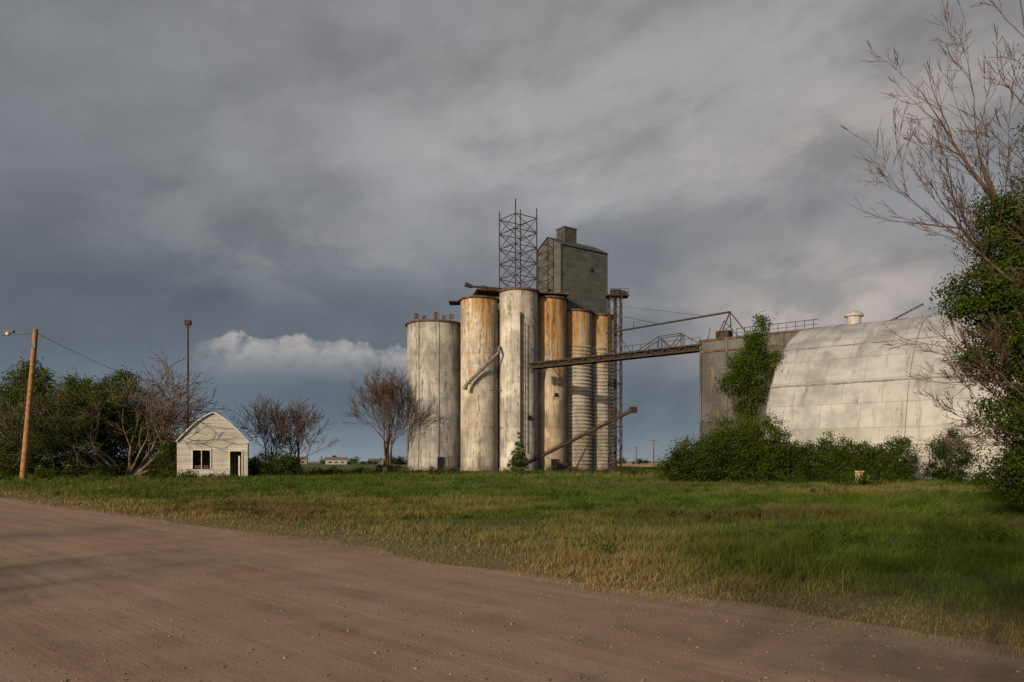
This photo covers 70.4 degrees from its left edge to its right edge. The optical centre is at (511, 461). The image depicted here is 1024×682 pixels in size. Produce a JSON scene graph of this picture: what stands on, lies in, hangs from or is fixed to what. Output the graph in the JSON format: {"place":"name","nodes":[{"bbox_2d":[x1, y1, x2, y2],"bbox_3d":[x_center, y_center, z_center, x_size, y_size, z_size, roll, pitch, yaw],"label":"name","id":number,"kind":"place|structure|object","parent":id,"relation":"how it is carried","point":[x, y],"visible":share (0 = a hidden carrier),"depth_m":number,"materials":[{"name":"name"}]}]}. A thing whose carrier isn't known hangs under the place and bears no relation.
{"place":"outdoors","nodes":[
{"label":"outdoors","id":0,"kind":"place"},
{"bbox_2d":[325,457,347,463],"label":"farm building","id":1,"kind":"structure","parent":0,"point":[335,460],"depth_m":377.29,"materials":[{"name":"grey metal"}]},
{"bbox_2d":[36,462,663,467],"bbox_3d":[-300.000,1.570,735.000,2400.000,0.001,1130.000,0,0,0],"label":"field","id":2,"kind":"structure","parent":0,"point":[648,464],"depth_m":358.17,"materials":[{"name":"plant"}]},
{"bbox_2d":[650,439,657,464],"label":"utility pole","id":3,"kind":"object","parent":2,"relation":"on","point":[653,440],"visible":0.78,"depth_m":299.81,"materials":[{"name":"brown wood"}]},
{"bbox_2d":[368,458,383,463],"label":"farm building","id":4,"kind":"structure","parent":0,"point":[377,459],"depth_m":393.42,"materials":[{"name":"grey metal"}]},
{"bbox_2d":[0,498,1023,681],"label":"dirt road","id":5,"kind":"structure","parent":0,"point":[66,586],"depth_m":7.09,"materials":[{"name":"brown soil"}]},
{"bbox_2d":[0,462,1023,658],"bbox_3d":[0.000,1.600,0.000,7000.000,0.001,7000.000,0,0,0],"label":"ground","id":6,"kind":"structure","parent":0,"point":[480,560],"depth_m":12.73,"materials":[{"name":"green plant"}]},
{"bbox_2d":[0,375,35,435],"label":"cottonwood tree","id":7,"kind":"object","parent":6,"relation":"on","point":[7,387],"visible":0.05,"depth_m":79.40,"materials":[{"name":"green plant"}]},
{"bbox_2d":[4,329,37,479],"bbox_3d":[-41.808,-4.847,61.885,2.606,12.939,0.765,0,0,-6],"label":"street lamp","id":8,"kind":"object","parent":6,"relation":"on","point":[26,438],"visible":0.9,"depth_m":61.82,"materials":[{"name":"brown wood"}]},
{"bbox_2d":[0,334,226,406],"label":"power line","id":9,"kind":"object","parent":8,"relation":"attached to","point":[95,361],"visible":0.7,"depth_m":67.68,"materials":[{"name":"metal"}]},
{"bbox_2d":[0,357,81,473],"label":"cottonwood tree","id":10,"kind":"object","parent":6,"relation":"on","point":[36,383],"visible":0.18,"depth_m":78.13,"materials":[{"name":"green plant"}]},
{"bbox_2d":[0,451,163,476],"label":"undergrowth","id":11,"kind":"object","parent":6,"relation":"on","point":[58,465],"visible":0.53,"depth_m":72.55,"materials":[{"name":"green plant"}]},
{"bbox_2d":[48,365,178,474],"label":"cottonwood tree","id":12,"kind":"object","parent":6,"relation":"on","point":[112,449],"visible":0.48,"depth_m":77.97,"materials":[{"name":"green plant"}]},
{"bbox_2d":[0,340,231,475],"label":"elm tree","id":13,"kind":"object","parent":6,"relation":"on","point":[47,444],"visible":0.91,"depth_m":72.94,"materials":[{"name":"green plant"}]},
{"bbox_2d":[151,438,176,475],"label":"bush","id":14,"kind":"object","parent":6,"relation":"on","point":[171,459],"visible":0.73,"depth_m":72.64,"materials":[{"name":"green plant"}]},
{"bbox_2d":[184,320,191,427],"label":"light mast","id":15,"kind":"object","parent":6,"relation":"on","point":[187,322],"visible":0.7,"depth_m":89.91,"materials":[{"name":"metal"}]},
{"bbox_2d":[175,412,248,476],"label":"wooden shed","id":16,"kind":"structure","parent":6,"relation":"on","point":[227,451],"depth_m":72.62,"materials":[{"name":"white wood"}]},
{"bbox_2d":[240,446,305,476],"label":"bush","id":17,"kind":"object","parent":6,"relation":"on","point":[283,465],"visible":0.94,"depth_m":75.53,"materials":[{"name":"green plant"}]},
{"bbox_2d":[230,391,338,473],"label":"bare thicket","id":18,"kind":"object","parent":6,"relation":"on","point":[297,430],"visible":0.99,"depth_m":81.63,"materials":[{"name":"brown plant"}]},
{"bbox_2d":[295,457,307,463],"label":"farm building","id":19,"kind":"structure","parent":6,"relation":"on","point":[305,460],"depth_m":398.00,"materials":[{"name":"grey metal"}]},
{"bbox_2d":[39,454,650,464],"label":"distant trees","id":20,"kind":"object","parent":6,"relation":"on","point":[398,460],"visible":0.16,"depth_m":402.00,"materials":[{"name":"green plant"}]},
{"bbox_2d":[342,362,440,470],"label":"bare tree","id":21,"kind":"object","parent":6,"relation":"on","point":[390,387],"visible":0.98,"depth_m":116.30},
{"bbox_2d":[373,463,570,471],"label":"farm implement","id":22,"kind":"object","parent":6,"relation":"on","point":[561,466],"visible":0.75,"depth_m":112.00,"materials":[{"name":"metal"}]},
{"bbox_2d":[0,463,1010,485],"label":"tall weeds","id":23,"kind":"object","parent":6,"relation":"on","point":[851,477],"visible":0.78,"depth_m":62.77,"materials":[{"name":"green plant"}]},
{"bbox_2d":[506,432,529,470],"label":"juniper sapling","id":24,"kind":"object","parent":6,"relation":"on","point":[519,461],"visible":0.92,"depth_m":105.13,"materials":[{"name":"green plant"}]},
{"bbox_2d":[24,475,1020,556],"bbox_3d":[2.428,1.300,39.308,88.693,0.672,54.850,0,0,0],"label":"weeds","id":25,"kind":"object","parent":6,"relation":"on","point":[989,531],"visible":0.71,"depth_m":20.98,"materials":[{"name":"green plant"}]},
{"bbox_2d":[511,407,636,471],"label":"grain auger","id":26,"kind":"object","parent":6,"relation":"on","point":[631,410],"visible":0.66,"depth_m":108.72,"materials":[{"name":"metal"}]},
{"bbox_2d":[405,199,747,470],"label":"grain elevator","id":27,"kind":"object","parent":6,"relation":"on","point":[534,368],"visible":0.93,"depth_m":118.37,"materials":[{"name":"concrete"}]},
{"bbox_2d":[653,405,809,482],"bbox_3d":[17.049,-1.341,56.614,12.844,6.091,7.149,0,0,0],"label":"lilac bush","id":28,"kind":"object","parent":6,"relation":"on","point":[714,457],"visible":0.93,"depth_m":55.59,"materials":[{"name":"green plant"}]},
{"bbox_2d":[712,310,786,473],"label":"elm sapling","id":29,"kind":"object","parent":6,"relation":"on","point":[745,384],"visible":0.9,"depth_m":73.44,"materials":[{"name":"green plant"}]},
{"bbox_2d":[698,319,845,464],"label":"storage building","id":30,"kind":"structure","parent":6,"relation":"on","point":[712,357],"depth_m":98.36,"materials":[{"name":"metal"}]},
{"bbox_2d":[779,428,927,481],"bbox_3d":[26.178,-0.380,57.214,11.955,4.741,4.310,0,0,0],"label":"hedge","id":31,"kind":"object","parent":6,"relation":"on","point":[885,459],"visible":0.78,"depth_m":56.60,"materials":[{"name":"green plant"}]},
{"bbox_2d":[855,471,868,479],"bbox_3d":[24.628,1.144,51.022,0.988,0.948,0.391,0,0,-16],"label":"concrete marker","id":32,"kind":"object","parent":6,"relation":"on","point":[857,472],"visible":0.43,"depth_m":50.87,"materials":[{"name":"beige concrete"}]},
{"bbox_2d":[765,314,1023,480],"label":"shell","id":33,"kind":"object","parent":6,"relation":"on","point":[872,413],"visible":0.62,"depth_m":67.04,"materials":[{"name":"paint"}]},
{"bbox_2d":[844,310,863,324],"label":"roof vent","id":34,"kind":"object","parent":33,"relation":"on","point":[853,316],"visible":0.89,"depth_m":79.59,"materials":[{"name":"white metal"}]},
{"bbox_2d":[765,315,1014,479],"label":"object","id":35,"kind":"object","parent":33,"relation":"attached to","point":[921,443],"visible":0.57,"depth_m":61.29,"materials":[{"name":"paint"}]},
{"bbox_2d":[890,303,938,320],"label":"roof ladder","id":36,"kind":"object","parent":33,"relation":"on","point":[912,310],"visible":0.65,"depth_m":74.92,"materials":[{"name":"metal"}]},
{"bbox_2d":[839,0,1023,505],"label":"half dead elm tree","id":37,"kind":"object","parent":6,"relation":"on","point":[999,308],"visible":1,"depth_m":17.44,"materials":[{"name":"green plant"}]},
{"bbox_2d":[919,420,995,480],"bbox_3d":[41.057,-1.024,60.107,14.498,5.972,5.554,0,0,0],"label":"lilac bush","id":38,"kind":"object","parent":6,"relation":"on","point":[935,473],"visible":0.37,"depth_m":59.31,"materials":[{"name":"green plant"}]},
{"bbox_2d":[0,0,1023,461],"label":"sky","id":39,"kind":"structure","parent":0,"point":[294,182],"materials":[{"name":"grey"}]}
]}

